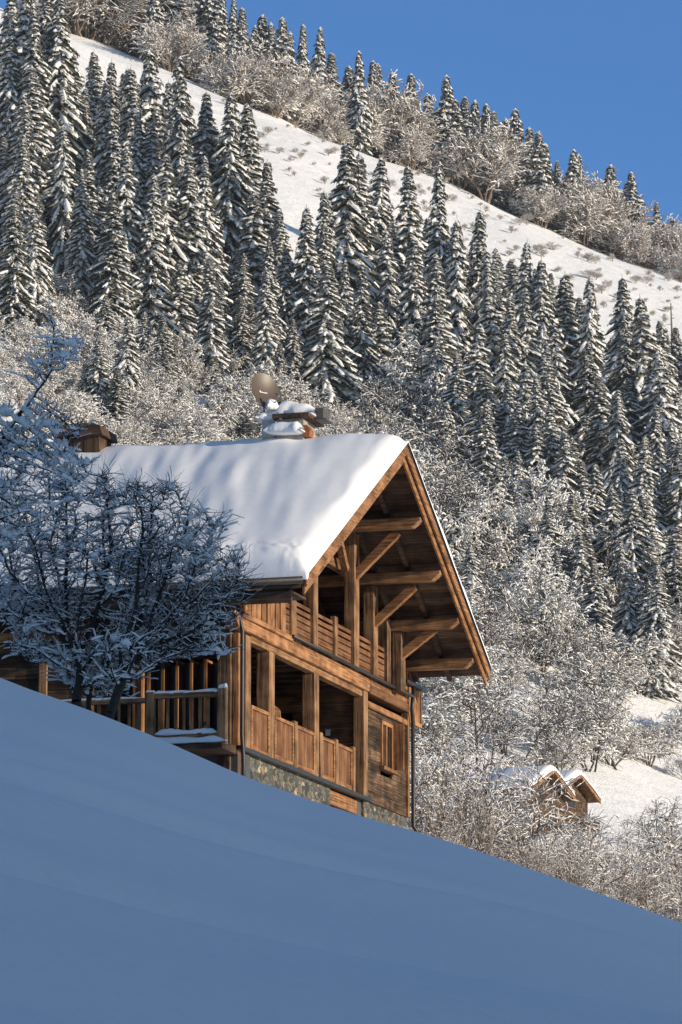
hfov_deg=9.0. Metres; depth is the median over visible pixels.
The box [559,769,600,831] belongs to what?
chalet
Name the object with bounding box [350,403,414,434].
snowy shrub
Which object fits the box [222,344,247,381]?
snowy shrub
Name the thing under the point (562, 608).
snowy tree
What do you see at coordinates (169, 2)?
frosted bush
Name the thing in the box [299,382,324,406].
snowy shrub
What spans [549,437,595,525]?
spruce tree
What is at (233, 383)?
snowy tree
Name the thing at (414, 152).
frosted bush
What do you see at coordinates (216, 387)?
snowy shrub
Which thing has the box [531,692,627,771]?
snowy tree
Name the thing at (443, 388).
snowy tree
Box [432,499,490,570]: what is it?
snowy tree
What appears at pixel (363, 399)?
snowy tree
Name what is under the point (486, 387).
spruce tree
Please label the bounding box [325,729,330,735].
wall lamp
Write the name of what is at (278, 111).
frosted bush
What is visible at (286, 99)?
frosted bush
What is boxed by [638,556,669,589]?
snowy tree
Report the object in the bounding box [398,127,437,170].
frosted bush
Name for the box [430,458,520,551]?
snowy tree
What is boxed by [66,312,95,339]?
snowy shrub
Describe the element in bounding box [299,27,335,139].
spruce tree
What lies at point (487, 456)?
spruce tree
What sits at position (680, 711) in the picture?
snowy shrub
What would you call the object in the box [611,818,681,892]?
bare bush
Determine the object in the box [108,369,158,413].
snowy shrub
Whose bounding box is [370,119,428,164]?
frosted bush
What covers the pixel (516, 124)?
spruce tree
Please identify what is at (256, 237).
spruce tree
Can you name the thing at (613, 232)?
frosted bush
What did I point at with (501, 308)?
spruce tree
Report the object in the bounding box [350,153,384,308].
spruce tree
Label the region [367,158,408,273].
spruce tree
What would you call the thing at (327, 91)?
frosted bush
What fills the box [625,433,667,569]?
spruce tree
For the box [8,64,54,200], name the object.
spruce tree
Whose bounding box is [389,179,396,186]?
dwarf bush
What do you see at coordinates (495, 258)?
spruce tree
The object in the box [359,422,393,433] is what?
snowy shrub
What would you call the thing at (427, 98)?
spruce tree
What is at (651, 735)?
snowy shrub
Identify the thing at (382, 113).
frosted bush
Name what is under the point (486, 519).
snowy tree
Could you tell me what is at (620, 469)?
spruce tree
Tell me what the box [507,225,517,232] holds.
dwarf bush
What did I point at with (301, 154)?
dwarf bush
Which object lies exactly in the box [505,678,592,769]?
snowy tree
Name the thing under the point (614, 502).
spruce tree
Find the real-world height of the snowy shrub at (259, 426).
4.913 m
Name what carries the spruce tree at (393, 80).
on the mountainside
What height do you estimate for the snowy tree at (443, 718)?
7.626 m
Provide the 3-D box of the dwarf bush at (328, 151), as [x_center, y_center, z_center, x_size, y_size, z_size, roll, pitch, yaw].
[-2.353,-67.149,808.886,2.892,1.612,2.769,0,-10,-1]
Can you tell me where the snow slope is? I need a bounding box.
[0,678,681,1023]
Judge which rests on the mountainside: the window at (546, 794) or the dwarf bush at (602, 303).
the dwarf bush at (602, 303)
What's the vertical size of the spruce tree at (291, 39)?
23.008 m
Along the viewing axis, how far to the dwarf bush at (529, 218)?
915.05 m
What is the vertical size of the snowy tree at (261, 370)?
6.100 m
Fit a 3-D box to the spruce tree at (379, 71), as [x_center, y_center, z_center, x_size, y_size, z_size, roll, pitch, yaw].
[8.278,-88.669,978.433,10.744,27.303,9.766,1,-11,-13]
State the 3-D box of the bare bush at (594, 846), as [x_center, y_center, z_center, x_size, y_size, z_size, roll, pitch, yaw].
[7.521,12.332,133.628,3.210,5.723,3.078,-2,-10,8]
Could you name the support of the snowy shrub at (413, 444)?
on the mountainside
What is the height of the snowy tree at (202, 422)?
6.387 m
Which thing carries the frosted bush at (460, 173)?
on the mountainside
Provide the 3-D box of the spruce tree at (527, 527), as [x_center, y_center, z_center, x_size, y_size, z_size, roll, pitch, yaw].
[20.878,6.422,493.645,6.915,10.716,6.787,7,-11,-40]
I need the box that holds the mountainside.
[0,8,681,866]
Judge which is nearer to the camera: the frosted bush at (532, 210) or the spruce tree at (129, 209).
the spruce tree at (129, 209)
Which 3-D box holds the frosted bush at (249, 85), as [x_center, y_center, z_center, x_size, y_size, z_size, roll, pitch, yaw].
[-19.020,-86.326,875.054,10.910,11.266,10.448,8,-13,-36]
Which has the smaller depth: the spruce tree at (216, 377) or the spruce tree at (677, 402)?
the spruce tree at (216, 377)
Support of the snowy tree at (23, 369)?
on the mountainside
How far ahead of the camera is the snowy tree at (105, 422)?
491.15 m
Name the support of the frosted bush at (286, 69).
on the mountainside
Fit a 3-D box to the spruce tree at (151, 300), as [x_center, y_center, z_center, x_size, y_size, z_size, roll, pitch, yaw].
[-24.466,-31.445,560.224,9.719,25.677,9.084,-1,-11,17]
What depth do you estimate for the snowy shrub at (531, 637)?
469.69 m
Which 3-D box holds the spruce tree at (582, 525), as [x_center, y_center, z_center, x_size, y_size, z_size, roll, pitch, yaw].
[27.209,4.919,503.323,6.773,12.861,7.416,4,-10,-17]
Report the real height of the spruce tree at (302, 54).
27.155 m
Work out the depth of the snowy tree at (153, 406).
502.01 m
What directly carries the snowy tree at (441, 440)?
on the mountainside
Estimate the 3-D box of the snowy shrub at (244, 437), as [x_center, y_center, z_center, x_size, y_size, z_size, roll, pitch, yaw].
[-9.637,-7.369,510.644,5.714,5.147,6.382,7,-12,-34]
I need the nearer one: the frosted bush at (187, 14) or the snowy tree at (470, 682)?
the snowy tree at (470, 682)
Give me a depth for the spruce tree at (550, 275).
714.25 m
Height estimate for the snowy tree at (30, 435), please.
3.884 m
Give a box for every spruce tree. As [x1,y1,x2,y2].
[0,0,18,76]
[0,19,22,155]
[0,94,51,256]
[0,101,48,261]
[0,135,9,198]
[0,140,52,259]
[0,191,42,335]
[4,0,43,115]
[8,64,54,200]
[9,3,58,160]
[22,209,63,327]
[34,192,59,280]
[38,0,53,53]
[40,128,78,240]
[41,20,77,166]
[44,0,100,179]
[45,123,78,279]
[60,147,105,278]
[63,169,96,300]
[67,55,93,165]
[75,362,92,400]
[81,51,104,109]
[82,88,95,153]
[83,193,143,329]
[83,329,111,423]
[84,196,110,288]
[85,80,99,146]
[88,81,120,188]
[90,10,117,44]
[91,142,169,335]
[91,295,119,364]
[95,185,106,218]
[95,370,134,436]
[96,105,143,227]
[98,62,122,152]
[107,316,145,417]
[116,73,124,109]
[117,68,128,129]
[117,68,148,169]
[122,171,180,343]
[129,111,148,251]
[133,312,153,370]
[135,81,143,115]
[136,121,161,250]
[138,0,167,66]
[138,43,170,138]
[148,312,183,386]
[150,103,167,154]
[154,351,177,397]
[156,151,204,333]
[157,130,171,168]
[161,1,171,25]
[162,57,220,269]
[162,79,173,129]
[164,0,188,68]
[164,258,198,345]
[166,157,232,334]
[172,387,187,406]
[184,0,195,17]
[185,97,197,166]
[185,257,232,383]
[186,0,208,82]
[189,92,231,237]
[193,0,199,8]
[196,0,228,94]
[196,156,231,314]
[197,360,222,396]
[198,117,217,129]
[210,92,259,287]
[210,190,232,291]
[217,281,235,372]
[218,0,229,48]
[225,0,239,68]
[226,193,271,312]
[227,101,280,261]
[227,295,256,381]
[228,249,242,324]
[228,253,258,333]
[233,8,249,60]
[243,158,295,291]
[243,267,284,377]
[245,25,262,105]
[246,303,259,356]
[256,209,297,313]
[257,11,269,56]
[257,240,288,355]
[264,19,276,58]
[265,17,306,122]
[270,343,289,378]
[273,318,296,385]
[276,249,306,349]
[283,206,323,358]
[283,319,304,379]
[288,31,299,82]
[293,24,310,124]
[293,261,381,416]
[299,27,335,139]
[313,191,338,288]
[314,142,379,313]
[316,224,337,293]
[324,51,346,113]
[328,204,339,281]
[332,278,339,305]
[336,260,356,395]
[340,65,353,108]
[341,51,377,156]
[341,263,387,412]
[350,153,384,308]
[351,302,397,417]
[366,60,379,94]
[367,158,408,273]
[372,231,404,334]
[376,63,385,93]
[377,72,402,163]
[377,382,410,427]
[379,223,407,318]
[384,309,394,361]
[386,211,397,236]
[391,237,430,350]
[393,325,420,399]
[394,166,427,301]
[399,296,458,435]
[404,73,426,136]
[417,253,466,372]
[420,93,433,134]
[420,218,430,243]
[420,336,450,433]
[422,158,454,320]
[430,74,468,171]
[430,400,455,472]
[431,105,441,148]
[436,352,472,440]
[440,236,455,289]
[443,219,473,379]
[443,507,489,598]
[446,427,471,484]
[447,99,470,187]
[457,369,503,439]
[459,239,469,296]
[459,539,491,613]
[460,96,474,142]
[461,374,509,460]
[462,322,499,414]
[463,211,495,330]
[464,398,501,491]
[465,406,484,460]
[466,236,474,275]
[468,101,507,208]
[469,283,504,392]
[470,100,479,134]
[470,250,502,344]
[473,511,505,586]
[486,464,515,524]
[487,519,507,570]
[490,245,504,291]
[490,264,506,333]
[491,109,498,131]
[491,294,527,388]
[492,330,520,413]
[493,379,526,459]
[494,108,529,213]
[498,255,509,283]
[498,457,511,498]
[500,263,519,304]
[500,288,509,309]
[500,402,532,475]
[501,119,508,137]
[503,259,518,284]
[504,242,539,368]
[507,150,536,220]
[507,449,527,507]
[510,360,547,436]
[513,524,538,570]
[516,574,573,663]
[517,285,543,376]
[519,128,566,230]
[521,477,542,526]
[523,427,553,499]
[525,127,533,182]
[525,373,546,446]
[531,255,563,393]
[531,497,570,584]
[532,269,536,286]
[533,407,560,498]
[537,344,569,431]
[539,354,559,416]
[544,143,553,187]
[544,273,560,307]
[544,433,581,523]
[546,275,557,313]
[547,323,582,459]
[548,273,558,308]
[548,547,582,610]
[549,273,581,427]
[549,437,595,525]
[550,551,570,631]
[551,531,570,569]
[553,161,562,196]
[554,149,581,239]
[556,428,564,477]
[561,494,600,577]
[564,342,597,464]
[565,597,583,660]
[566,277,611,410]
[566,533,614,625]
[574,297,584,334]
[574,461,602,561]
[576,501,597,563]
[577,154,587,182]
[580,529,613,630]
[580,560,617,637]
[581,183,599,248]
[582,374,615,493]
[586,464,607,560]
[592,488,624,577]
[593,293,606,369]
[593,387,639,495]
[600,278,640,414]
[602,163,622,197]
[605,535,641,620]
[606,313,645,379]
[606,439,631,519]
[606,486,653,611]
[608,562,641,643]
[609,312,640,419]
[610,376,645,468]
[614,172,650,266]
[621,297,672,427]
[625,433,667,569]
[628,581,670,665]
[629,358,673,467]
[633,561,680,634]
[635,565,681,702]
[635,623,673,699]
[636,347,681,474]
[636,494,664,566]
[641,526,681,598]
[648,402,666,482]
[649,451,662,514]
[649,461,668,541]
[650,202,663,239]
[653,320,661,355]
[656,326,681,403]
[658,323,679,390]
[658,422,677,514]
[659,581,680,660]
[660,440,681,550]
[661,464,672,517]
[665,384,681,437]
[665,550,681,617]
[668,218,676,227]
[669,327,681,395]
[672,391,681,435]
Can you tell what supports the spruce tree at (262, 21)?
on the mountainside
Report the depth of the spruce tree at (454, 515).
484.75 m
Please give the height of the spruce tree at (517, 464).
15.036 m
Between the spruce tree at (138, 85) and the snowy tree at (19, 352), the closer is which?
the snowy tree at (19, 352)
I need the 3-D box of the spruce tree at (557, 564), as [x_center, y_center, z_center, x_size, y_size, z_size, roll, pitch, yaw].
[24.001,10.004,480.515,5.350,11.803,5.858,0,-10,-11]
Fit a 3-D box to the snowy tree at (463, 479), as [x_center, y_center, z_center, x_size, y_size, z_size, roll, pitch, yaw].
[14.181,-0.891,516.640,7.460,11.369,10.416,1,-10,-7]
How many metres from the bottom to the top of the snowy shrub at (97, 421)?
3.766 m
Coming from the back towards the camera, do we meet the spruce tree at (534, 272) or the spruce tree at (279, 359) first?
the spruce tree at (534, 272)
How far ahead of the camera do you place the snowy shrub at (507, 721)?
403.01 m
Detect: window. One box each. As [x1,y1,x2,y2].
[132,659,216,732]
[379,720,396,774]
[540,791,548,805]
[567,802,575,808]
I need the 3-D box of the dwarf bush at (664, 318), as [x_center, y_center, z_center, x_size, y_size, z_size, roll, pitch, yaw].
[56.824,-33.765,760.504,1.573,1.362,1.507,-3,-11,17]
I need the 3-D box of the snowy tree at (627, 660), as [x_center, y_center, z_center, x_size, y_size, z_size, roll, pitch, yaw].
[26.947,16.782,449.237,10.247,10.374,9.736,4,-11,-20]
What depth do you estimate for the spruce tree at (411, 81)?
949.47 m
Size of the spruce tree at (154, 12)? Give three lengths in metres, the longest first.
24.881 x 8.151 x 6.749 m
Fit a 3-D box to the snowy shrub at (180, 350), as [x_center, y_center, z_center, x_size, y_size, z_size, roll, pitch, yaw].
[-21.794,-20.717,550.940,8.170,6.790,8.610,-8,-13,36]
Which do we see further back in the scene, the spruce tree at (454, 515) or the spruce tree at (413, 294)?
the spruce tree at (413, 294)
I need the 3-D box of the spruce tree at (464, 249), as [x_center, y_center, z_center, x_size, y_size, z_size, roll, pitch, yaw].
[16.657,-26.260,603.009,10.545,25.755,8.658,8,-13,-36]
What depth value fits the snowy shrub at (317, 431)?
516.03 m
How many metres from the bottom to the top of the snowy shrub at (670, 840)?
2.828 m
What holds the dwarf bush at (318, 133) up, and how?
on the mountainside
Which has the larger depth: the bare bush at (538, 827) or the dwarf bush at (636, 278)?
the dwarf bush at (636, 278)
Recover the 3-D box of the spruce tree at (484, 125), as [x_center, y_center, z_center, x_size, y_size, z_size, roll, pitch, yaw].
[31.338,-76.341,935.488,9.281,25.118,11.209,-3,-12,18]
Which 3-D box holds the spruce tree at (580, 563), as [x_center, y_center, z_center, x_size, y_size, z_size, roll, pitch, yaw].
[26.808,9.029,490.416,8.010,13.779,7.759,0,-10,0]
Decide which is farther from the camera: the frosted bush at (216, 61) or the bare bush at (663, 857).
the frosted bush at (216, 61)
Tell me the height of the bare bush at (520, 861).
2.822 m
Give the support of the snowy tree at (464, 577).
on the mountainside
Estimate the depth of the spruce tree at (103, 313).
540.89 m
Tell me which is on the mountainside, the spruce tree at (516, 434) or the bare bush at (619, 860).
the spruce tree at (516, 434)
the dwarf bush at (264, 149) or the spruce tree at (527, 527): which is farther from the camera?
the dwarf bush at (264, 149)
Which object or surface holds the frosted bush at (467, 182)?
on the mountainside
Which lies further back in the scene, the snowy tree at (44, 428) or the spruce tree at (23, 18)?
the spruce tree at (23, 18)
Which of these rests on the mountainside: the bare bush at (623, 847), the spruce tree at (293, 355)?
the spruce tree at (293, 355)
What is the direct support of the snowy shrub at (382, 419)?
on the mountainside
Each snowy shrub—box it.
[0,324,48,362]
[0,346,12,372]
[0,348,24,382]
[0,352,19,369]
[18,382,89,432]
[35,289,83,323]
[40,259,71,282]
[40,341,82,371]
[45,362,80,399]
[49,269,87,301]
[51,361,88,397]
[52,281,88,326]
[59,385,95,416]
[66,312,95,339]
[69,333,110,364]
[70,293,94,310]
[73,345,116,376]
[75,331,113,365]
[79,412,103,424]
[105,422,143,444]
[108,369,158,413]
[111,322,156,350]
[115,343,165,378]
[119,435,165,444]
[125,390,192,433]
[138,365,177,396]
[139,395,203,427]
[141,381,154,392]
[144,426,201,444]
[146,400,191,444]
[151,326,201,367]
[160,379,197,398]
[172,353,219,392]
[174,332,215,365]
[190,412,226,435]
[200,384,256,409]
[207,372,236,392]
[216,396,269,437]
[216,427,238,440]
[219,369,250,392]
[220,373,252,395]
[220,399,269,440]
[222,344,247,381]
[224,360,292,391]
[238,423,261,438]
[239,387,299,403]
[239,430,261,439]
[265,363,307,397]
[269,370,307,403]
[272,363,314,402]
[278,382,314,403]
[298,391,354,428]
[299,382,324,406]
[304,390,352,424]
[315,428,327,436]
[325,399,379,433]
[326,419,365,433]
[348,405,412,434]
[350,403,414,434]
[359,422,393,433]
[371,420,410,439]
[396,433,427,454]
[410,429,439,457]
[415,738,480,777]
[422,679,443,698]
[422,759,466,796]
[430,741,469,776]
[474,701,532,755]
[480,653,544,697]
[480,680,522,715]
[483,629,510,645]
[487,596,511,611]
[489,753,535,767]
[507,620,554,657]
[523,745,564,770]
[532,686,570,727]
[533,731,600,771]
[582,717,660,767]
[585,650,646,697]
[586,643,637,679]
[602,659,650,699]
[618,712,681,766]
[660,661,681,700]
[660,834,681,850]
[661,754,681,778]
[662,704,681,735]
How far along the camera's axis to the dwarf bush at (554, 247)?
797.13 m
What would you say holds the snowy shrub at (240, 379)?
on the mountainside
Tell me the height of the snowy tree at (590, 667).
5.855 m
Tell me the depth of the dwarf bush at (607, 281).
774.42 m
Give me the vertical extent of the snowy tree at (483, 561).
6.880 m
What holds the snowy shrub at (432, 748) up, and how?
on the mountainside
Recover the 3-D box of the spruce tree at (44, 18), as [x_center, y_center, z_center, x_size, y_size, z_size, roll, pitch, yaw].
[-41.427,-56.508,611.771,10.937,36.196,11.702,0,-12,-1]
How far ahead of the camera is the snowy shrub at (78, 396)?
491.91 m
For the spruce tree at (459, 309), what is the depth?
591.19 m
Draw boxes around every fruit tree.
[0,293,103,563]
[0,448,174,706]
[1,629,139,710]
[84,464,265,719]
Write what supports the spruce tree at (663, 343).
on the mountainside
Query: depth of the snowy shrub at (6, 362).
495.54 m
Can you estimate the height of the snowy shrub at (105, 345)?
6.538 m
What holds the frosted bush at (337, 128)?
on the mountainside
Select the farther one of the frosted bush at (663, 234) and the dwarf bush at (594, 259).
the frosted bush at (663, 234)
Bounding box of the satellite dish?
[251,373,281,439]
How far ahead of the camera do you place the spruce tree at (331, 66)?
931.48 m
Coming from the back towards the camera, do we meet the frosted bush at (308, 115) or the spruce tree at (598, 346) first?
the frosted bush at (308, 115)
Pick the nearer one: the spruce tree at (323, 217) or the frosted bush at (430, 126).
the spruce tree at (323, 217)
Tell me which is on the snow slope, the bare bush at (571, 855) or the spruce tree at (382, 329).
the bare bush at (571, 855)
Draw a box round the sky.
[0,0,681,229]
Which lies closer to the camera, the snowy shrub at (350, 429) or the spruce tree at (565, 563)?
the spruce tree at (565, 563)
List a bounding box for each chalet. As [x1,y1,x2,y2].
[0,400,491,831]
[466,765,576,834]
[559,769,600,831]
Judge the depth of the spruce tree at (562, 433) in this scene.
523.85 m
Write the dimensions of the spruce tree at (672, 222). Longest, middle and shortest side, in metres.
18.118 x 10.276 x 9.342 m
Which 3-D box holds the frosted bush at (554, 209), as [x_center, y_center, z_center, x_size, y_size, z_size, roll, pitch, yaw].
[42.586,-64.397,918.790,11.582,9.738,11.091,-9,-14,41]
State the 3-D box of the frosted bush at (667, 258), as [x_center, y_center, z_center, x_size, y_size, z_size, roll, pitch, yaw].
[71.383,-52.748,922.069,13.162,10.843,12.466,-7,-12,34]
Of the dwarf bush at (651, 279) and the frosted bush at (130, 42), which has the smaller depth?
the dwarf bush at (651, 279)
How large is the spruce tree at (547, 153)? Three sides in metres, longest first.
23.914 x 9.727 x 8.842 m
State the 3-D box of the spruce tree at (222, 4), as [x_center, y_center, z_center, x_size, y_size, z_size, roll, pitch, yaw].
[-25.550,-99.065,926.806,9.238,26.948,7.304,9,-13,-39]
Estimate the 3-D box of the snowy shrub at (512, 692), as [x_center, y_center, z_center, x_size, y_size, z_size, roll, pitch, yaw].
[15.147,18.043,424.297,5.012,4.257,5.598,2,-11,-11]
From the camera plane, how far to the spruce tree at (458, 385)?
547.91 m
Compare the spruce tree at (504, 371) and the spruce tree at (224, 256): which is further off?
the spruce tree at (224, 256)
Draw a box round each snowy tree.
[0,363,41,404]
[0,389,16,420]
[3,360,27,388]
[7,325,75,370]
[10,432,38,451]
[12,314,39,340]
[16,398,37,417]
[20,361,52,390]
[22,342,76,374]
[23,413,48,435]
[25,329,45,347]
[28,371,79,404]
[31,295,101,338]
[39,271,71,298]
[43,323,73,342]
[52,274,80,300]
[58,387,106,423]
[86,325,121,367]
[91,307,140,333]
[95,410,134,441]
[111,436,130,445]
[123,391,144,426]
[128,386,166,429]
[133,415,162,440]
[148,415,189,442]
[160,383,213,424]
[165,385,197,404]
[170,403,229,442]
[177,374,200,391]
[178,331,198,347]
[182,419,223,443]
[188,387,243,435]
[207,385,242,407]
[209,404,248,440]
[220,375,252,396]
[221,375,253,384]
[245,361,272,380]
[315,426,343,435]
[324,415,341,429]
[345,375,393,417]
[349,372,414,430]
[366,313,451,431]
[378,421,446,502]
[379,377,439,433]
[386,399,490,485]
[394,425,439,464]
[398,399,470,433]
[407,340,501,437]
[410,691,462,755]
[410,718,460,764]
[410,733,470,802]
[412,442,474,513]
[416,677,472,725]
[418,445,452,480]
[418,705,477,750]
[421,639,508,686]
[422,671,532,778]
[422,676,487,755]
[424,439,491,510]
[425,645,517,725]
[426,442,513,475]
[426,452,527,570]
[428,427,502,456]
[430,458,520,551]
[431,476,472,507]
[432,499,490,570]
[434,456,484,490]
[436,695,495,744]
[440,504,504,533]
[452,455,601,541]
[452,550,467,580]
[457,496,516,533]
[457,548,494,574]
[458,572,489,631]
[460,506,526,536]
[463,480,539,568]
[465,426,508,456]
[465,581,528,637]
[465,582,539,659]
[466,593,508,652]
[467,519,510,559]
[467,589,534,694]
[472,493,591,592]
[472,597,511,622]
[473,709,527,763]
[474,548,490,576]
[475,621,511,666]
[479,566,530,600]
[480,498,530,592]
[480,611,513,653]
[481,692,544,758]
[486,525,584,622]
[487,567,564,626]
[491,494,561,532]
[491,534,599,666]
[503,601,572,695]
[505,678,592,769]
[508,696,584,766]
[517,489,565,545]
[519,616,579,665]
[521,673,602,767]
[526,572,612,620]
[526,617,594,672]
[528,626,611,689]
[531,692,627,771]
[533,683,637,761]
[539,641,644,769]
[547,626,649,692]
[548,648,610,690]
[551,685,606,725]
[556,635,611,689]
[562,414,589,446]
[565,683,630,771]
[569,621,621,661]
[584,623,679,693]
[587,672,634,716]
[590,512,663,579]
[600,567,618,605]
[601,562,647,614]
[604,798,681,856]
[615,610,681,666]
[618,796,681,849]
[634,590,681,650]
[637,566,668,607]
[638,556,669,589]
[643,538,666,565]
[650,826,681,868]
[659,536,672,555]
[659,702,681,749]
[665,615,681,659]
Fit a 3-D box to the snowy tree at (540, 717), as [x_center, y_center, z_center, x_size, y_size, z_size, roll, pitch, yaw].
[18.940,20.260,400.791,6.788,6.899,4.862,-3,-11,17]
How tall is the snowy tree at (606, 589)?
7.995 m
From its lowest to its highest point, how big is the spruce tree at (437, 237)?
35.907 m
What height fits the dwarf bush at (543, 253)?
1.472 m
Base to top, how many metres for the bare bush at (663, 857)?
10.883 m
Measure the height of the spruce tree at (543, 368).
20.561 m
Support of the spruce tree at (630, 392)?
on the mountainside
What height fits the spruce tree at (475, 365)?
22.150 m
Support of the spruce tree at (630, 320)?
on the mountainside
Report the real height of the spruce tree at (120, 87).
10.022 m
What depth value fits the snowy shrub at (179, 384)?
524.42 m
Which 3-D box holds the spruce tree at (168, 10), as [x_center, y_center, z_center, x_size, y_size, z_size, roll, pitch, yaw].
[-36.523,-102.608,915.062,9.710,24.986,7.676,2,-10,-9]
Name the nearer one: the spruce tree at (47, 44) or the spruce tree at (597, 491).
the spruce tree at (597, 491)
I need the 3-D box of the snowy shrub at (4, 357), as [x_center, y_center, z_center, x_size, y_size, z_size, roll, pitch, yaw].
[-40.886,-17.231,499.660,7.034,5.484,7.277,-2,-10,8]
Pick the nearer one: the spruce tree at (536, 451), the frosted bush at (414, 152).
the spruce tree at (536, 451)
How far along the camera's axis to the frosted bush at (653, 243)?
929.14 m
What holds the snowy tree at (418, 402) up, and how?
on the mountainside
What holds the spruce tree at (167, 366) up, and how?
on the mountainside
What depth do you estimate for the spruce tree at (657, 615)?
474.28 m
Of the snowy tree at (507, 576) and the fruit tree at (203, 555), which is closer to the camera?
the fruit tree at (203, 555)
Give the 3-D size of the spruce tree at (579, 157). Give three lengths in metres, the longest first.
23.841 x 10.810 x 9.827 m
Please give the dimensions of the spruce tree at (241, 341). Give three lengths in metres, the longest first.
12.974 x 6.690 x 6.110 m
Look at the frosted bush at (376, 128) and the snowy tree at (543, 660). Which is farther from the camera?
the frosted bush at (376, 128)
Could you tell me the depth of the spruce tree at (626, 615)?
490.30 m
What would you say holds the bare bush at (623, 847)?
on the snow slope
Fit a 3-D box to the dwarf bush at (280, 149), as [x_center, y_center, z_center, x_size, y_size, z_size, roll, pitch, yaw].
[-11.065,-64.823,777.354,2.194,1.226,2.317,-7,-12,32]
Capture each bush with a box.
[17,0,138,38]
[18,0,137,35]
[36,0,100,32]
[38,1,96,32]
[39,0,113,32]
[50,0,193,54]
[68,1,107,30]
[68,1,117,41]
[69,0,162,37]
[73,0,146,44]
[88,2,134,48]
[95,0,188,60]
[113,26,139,55]
[123,11,202,72]
[134,26,185,70]
[139,13,211,65]
[140,32,188,69]
[165,51,197,69]
[183,0,199,25]
[183,54,206,76]
[185,37,225,78]
[187,46,236,95]
[195,48,276,105]
[200,39,271,90]
[202,52,286,108]
[209,59,277,105]
[217,57,261,104]
[224,44,307,108]
[225,54,288,108]
[247,30,275,61]
[249,66,316,118]
[250,87,299,117]
[255,80,298,115]
[256,133,267,137]
[259,146,269,151]
[261,126,273,134]
[273,147,285,152]
[287,68,337,124]
[288,61,330,126]
[289,104,313,122]
[292,66,340,123]
[295,90,348,136]
[297,75,346,131]
[297,151,304,157]
[303,66,334,130]
[307,74,351,113]
[313,129,322,138]
[319,175,329,184]
[320,117,354,144]
[324,148,335,155]
[325,100,389,152]
[326,120,354,144]
[332,101,389,154]
[338,98,392,153]
[341,76,430,156]
[347,80,412,157]
[365,69,436,162]
[369,115,443,155]
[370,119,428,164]
[372,95,408,157]
[373,81,449,164]
[376,120,443,170]
[386,129,427,168]
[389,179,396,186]
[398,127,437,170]
[405,734,536,860]
[408,724,574,853]
[408,758,517,858]
[408,795,504,854]
[409,757,494,839]
[410,735,534,832]
[412,155,438,173]
[416,142,471,184]
[417,188,426,194]
[422,204,432,211]
[424,747,630,868]
[428,137,491,189]
[432,144,481,186]
[432,818,484,850]
[434,141,476,189]
[436,116,534,203]
[442,163,455,181]
[445,194,457,201]
[455,164,485,194]
[456,142,486,193]
[461,172,487,196]
[463,118,529,204]
[467,129,529,194]
[467,832,514,862]
[469,222,475,228]
[481,204,489,211]
[487,801,549,865]
[494,833,554,874]
[499,820,658,904]
[501,175,553,199]
[501,182,515,203]
[505,249,513,254]
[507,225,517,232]
[508,185,537,219]
[510,217,525,224]
[511,187,541,223]
[513,840,575,881]
[516,832,611,895]
[518,807,681,918]
[519,188,554,224]
[520,184,573,228]
[521,214,534,220]
[529,839,598,890]
[530,195,570,230]
[531,243,549,252]
[538,249,548,256]
[544,186,576,233]
[544,241,564,249]
[545,814,615,863]
[545,822,638,897]
[548,179,630,246]
[550,176,605,239]
[555,165,623,216]
[558,208,604,248]
[558,818,655,906]
[566,171,627,219]
[566,273,576,280]
[577,268,595,277]
[580,252,593,260]
[582,171,650,224]
[585,180,668,254]
[585,214,650,263]
[588,255,600,263]
[590,272,602,279]
[590,858,675,916]
[591,239,612,252]
[591,815,681,914]
[592,223,631,256]
[595,284,608,292]
[597,207,623,253]
[599,226,651,260]
[600,300,607,307]
[602,280,613,287]
[606,253,615,261]
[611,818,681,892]
[612,846,678,884]
[619,238,664,267]
[626,860,681,916]
[628,873,681,921]
[629,274,642,283]
[630,226,681,272]
[637,812,681,889]
[639,275,654,283]
[647,852,681,922]
[648,232,681,278]
[648,243,681,281]
[649,213,681,278]
[649,889,680,919]
[650,223,675,238]
[655,221,681,280]
[658,213,681,239]
[661,305,672,310]
[662,315,668,322]
[663,272,673,280]
[666,252,681,281]
[672,285,681,291]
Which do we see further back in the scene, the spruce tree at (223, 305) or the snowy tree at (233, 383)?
the spruce tree at (223, 305)
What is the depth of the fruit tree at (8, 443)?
81.50 m
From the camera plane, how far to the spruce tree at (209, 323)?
553.65 m
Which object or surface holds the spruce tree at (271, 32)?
on the mountainside
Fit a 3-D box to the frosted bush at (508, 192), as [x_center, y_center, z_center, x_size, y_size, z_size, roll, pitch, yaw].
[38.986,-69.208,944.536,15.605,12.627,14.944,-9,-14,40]
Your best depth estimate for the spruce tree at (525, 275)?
591.34 m
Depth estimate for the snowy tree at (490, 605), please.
463.51 m
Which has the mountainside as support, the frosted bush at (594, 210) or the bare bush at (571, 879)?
the frosted bush at (594, 210)
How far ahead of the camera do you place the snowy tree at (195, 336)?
556.31 m
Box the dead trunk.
[668,303,672,340]
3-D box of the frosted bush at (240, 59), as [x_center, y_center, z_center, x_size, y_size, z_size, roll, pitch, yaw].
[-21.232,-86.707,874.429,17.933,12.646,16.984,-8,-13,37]
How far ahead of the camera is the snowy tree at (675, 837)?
362.86 m
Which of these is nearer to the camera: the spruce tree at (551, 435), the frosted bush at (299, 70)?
the spruce tree at (551, 435)
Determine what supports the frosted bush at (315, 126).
on the mountainside
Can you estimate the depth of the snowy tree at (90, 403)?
489.13 m
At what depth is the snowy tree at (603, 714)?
409.14 m
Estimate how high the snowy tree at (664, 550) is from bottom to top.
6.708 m
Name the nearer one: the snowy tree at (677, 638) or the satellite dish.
the satellite dish
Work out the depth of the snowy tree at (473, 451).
523.13 m
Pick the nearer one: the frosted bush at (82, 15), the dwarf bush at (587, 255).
the dwarf bush at (587, 255)

